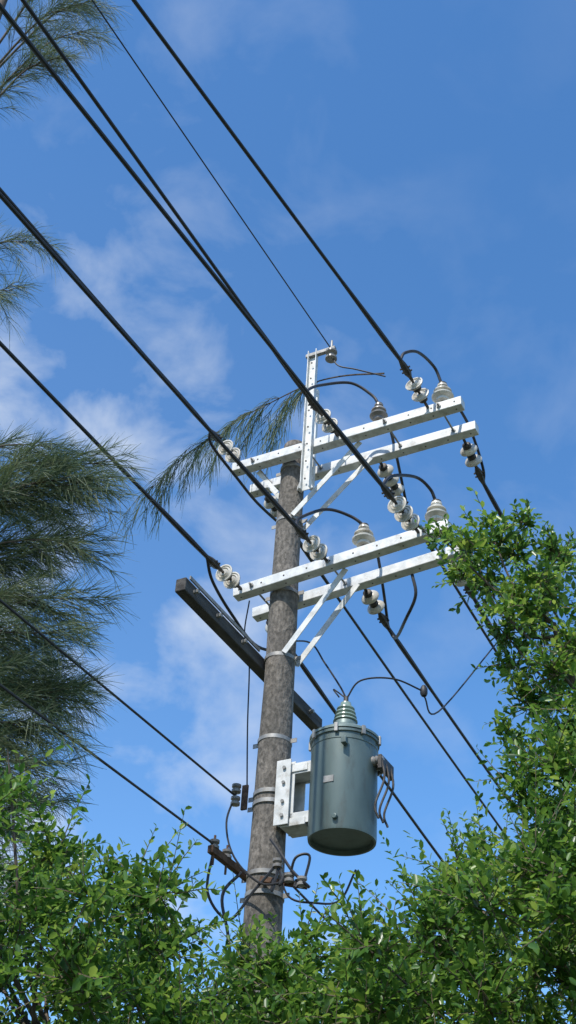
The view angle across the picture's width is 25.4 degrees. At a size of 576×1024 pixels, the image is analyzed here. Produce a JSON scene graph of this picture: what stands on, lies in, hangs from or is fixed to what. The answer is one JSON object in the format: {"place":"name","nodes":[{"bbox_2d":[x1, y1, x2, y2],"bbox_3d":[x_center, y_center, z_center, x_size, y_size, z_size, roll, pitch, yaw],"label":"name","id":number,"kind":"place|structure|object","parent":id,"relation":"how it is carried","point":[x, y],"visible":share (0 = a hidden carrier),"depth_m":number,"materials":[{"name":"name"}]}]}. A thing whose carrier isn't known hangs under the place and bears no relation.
{"place":"outdoors","nodes":[
{"label":"outdoors","id":0,"kind":"place"},
{"bbox_2d":[0,0,575,1023],"label":"sky","id":1,"kind":"structure","parent":0,"point":[426,148],"materials":[{"name":"blue"}]},
{"label":"ground","id":2,"kind":"structure","parent":0,"visible":0},
{"bbox_2d":[0,0,157,915],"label":"casuarina tree","id":3,"kind":"object","parent":2,"relation":"on","point":[48,685],"visible":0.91,"depth_m":8.70,"materials":[{"name":"green plant"}]},
{"bbox_2d":[115,372,384,555],"bbox_3d":[-0.386,-0.453,11.962,2.825,1.456,0.497,-15,-42,23],"label":"casuarina branch","id":4,"kind":"object","parent":3,"relation":"attached to","point":[283,413],"visible":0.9,"depth_m":12.24,"materials":[{"name":"green plant"}]},
{"bbox_2d":[0,739,377,1023],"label":"broadleaf shrub","id":5,"kind":"object","parent":2,"relation":"on","point":[78,970],"visible":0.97,"depth_m":4.28,"materials":[{"name":"green plant"}]},
{"bbox_2d":[175,340,484,1005],"bbox_3d":[0.309,2.477,8.884,2.220,10.282,2.330,-15,-42,23],"label":"utility pole","id":6,"kind":"object","parent":2,"relation":"on","point":[265,878],"visible":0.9,"depth_m":10.50,"materials":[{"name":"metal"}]},
{"bbox_2d":[0,187,206,423],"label":"power line","id":7,"kind":"object","parent":6,"relation":"attached to","point":[31,224],"visible":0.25,"depth_m":9.69,"materials":[{"name":"black rubber"}]},
{"bbox_2d":[0,341,208,558],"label":"power line","id":8,"kind":"object","parent":6,"relation":"attached to","point":[184,533],"visible":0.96,"depth_m":9.31,"materials":[{"name":"black rubber"}]},
{"bbox_2d":[0,683,213,843],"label":"power line","id":9,"kind":"object","parent":6,"relation":"attached to","point":[100,759],"visible":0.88,"depth_m":8.03,"materials":[{"name":"black rubber"}]},
{"bbox_2d":[0,599,235,794],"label":"power line","id":10,"kind":"object","parent":6,"relation":"attached to","point":[111,692],"visible":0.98,"depth_m":8.40,"materials":[{"name":"black rubber"}]},
{"bbox_2d":[0,192,296,527],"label":"power line","id":11,"kind":"object","parent":6,"relation":"attached to","point":[246,471],"visible":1,"depth_m":8.59,"materials":[{"name":"black rubber"}]},
{"bbox_2d":[20,0,308,397],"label":"power line","id":12,"kind":"object","parent":6,"relation":"attached to","point":[108,119],"visible":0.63,"depth_m":9.04,"materials":[{"name":"black rubber"}]},
{"bbox_2d":[0,3,383,486],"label":"power line","id":13,"kind":"object","parent":6,"relation":"attached to","point":[146,190],"visible":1,"depth_m":7.79,"materials":[{"name":"black rubber"}]},
{"bbox_2d":[91,0,330,347],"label":"power line","id":14,"kind":"object","parent":6,"relation":"attached to","point":[206,166],"visible":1,"depth_m":10.31,"materials":[{"name":"black rubber"}]},
{"bbox_2d":[131,0,401,360],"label":"power line","id":15,"kind":"object","parent":6,"relation":"attached to","point":[380,333],"visible":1,"depth_m":9.20,"materials":[{"name":"black rubber"}]},
{"bbox_2d":[289,883,339,934],"bbox_3d":[9.533,14.880,22.988,0.017,0.987,42.001,-15,-42,23],"label":"power line","id":16,"kind":"object","parent":6,"relation":"attached to","point":[306,899],"visible":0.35,"depth_m":9.09,"materials":[{"name":"black rubber"}]},
{"bbox_2d":[273,640,496,855],"bbox_3d":[0.826,1.645,10.039,1.878,2.304,1.214,2,-38,2],"label":"pole transformer","id":17,"kind":"object","parent":6,"relation":"attached to","point":[343,768],"visible":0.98,"depth_m":9.27,"materials":[{"name":"paint"}]},
{"bbox_2d":[300,542,502,830],"bbox_3d":[9.362,12.530,26.443,0.045,1.037,42.003,-15,-42,22],"label":"power line","id":18,"kind":"object","parent":6,"relation":"attached to","point":[307,554],"visible":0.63,"depth_m":14.05,"materials":[{"name":"black rubber"}]},
{"bbox_2d":[296,654,565,1023],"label":"power line","id":19,"kind":"object","parent":6,"relation":"attached to","point":[315,683],"visible":0.41,"depth_m":12.49,"materials":[{"name":"black rubber"}]},
{"bbox_2d":[388,628,528,827],"bbox_3d":[10.390,13.288,25.123,0.045,0.948,42.003,-15,-42,23],"label":"power line","id":20,"kind":"object","parent":6,"relation":"attached to","point":[410,659],"visible":0.69,"depth_m":11.65,"materials":[{"name":"black rubber"}]},
{"bbox_2d":[418,525,569,766],"bbox_3d":[10.639,12.222,26.028,0.045,0.825,42.002,-15,-42,23],"label":"power line","id":21,"kind":"object","parent":6,"relation":"attached to","point":[472,613],"visible":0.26,"depth_m":12.91,"materials":[{"name":"black rubber"}]},
{"bbox_2d":[483,483,562,627],"bbox_3d":[11.117,11.928,25.763,0.045,0.564,42.002,-15,-42,22],"label":"power line","id":22,"kind":"object","parent":6,"relation":"attached to","point":[493,500],"visible":0.45,"depth_m":11.62,"materials":[{"name":"black rubber"}]},
{"bbox_2d":[473,599,575,769],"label":"power line","id":23,"kind":"object","parent":6,"relation":"attached to","point":[478,606],"visible":0.27,"depth_m":10.92,"materials":[{"name":"black rubber"}]},
{"bbox_2d":[267,487,575,1023],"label":"broadleaf tree","id":24,"kind":"object","parent":2,"relation":"on","point":[539,891],"visible":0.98,"depth_m":4.41,"materials":[{"name":"green plant"}]}
]}

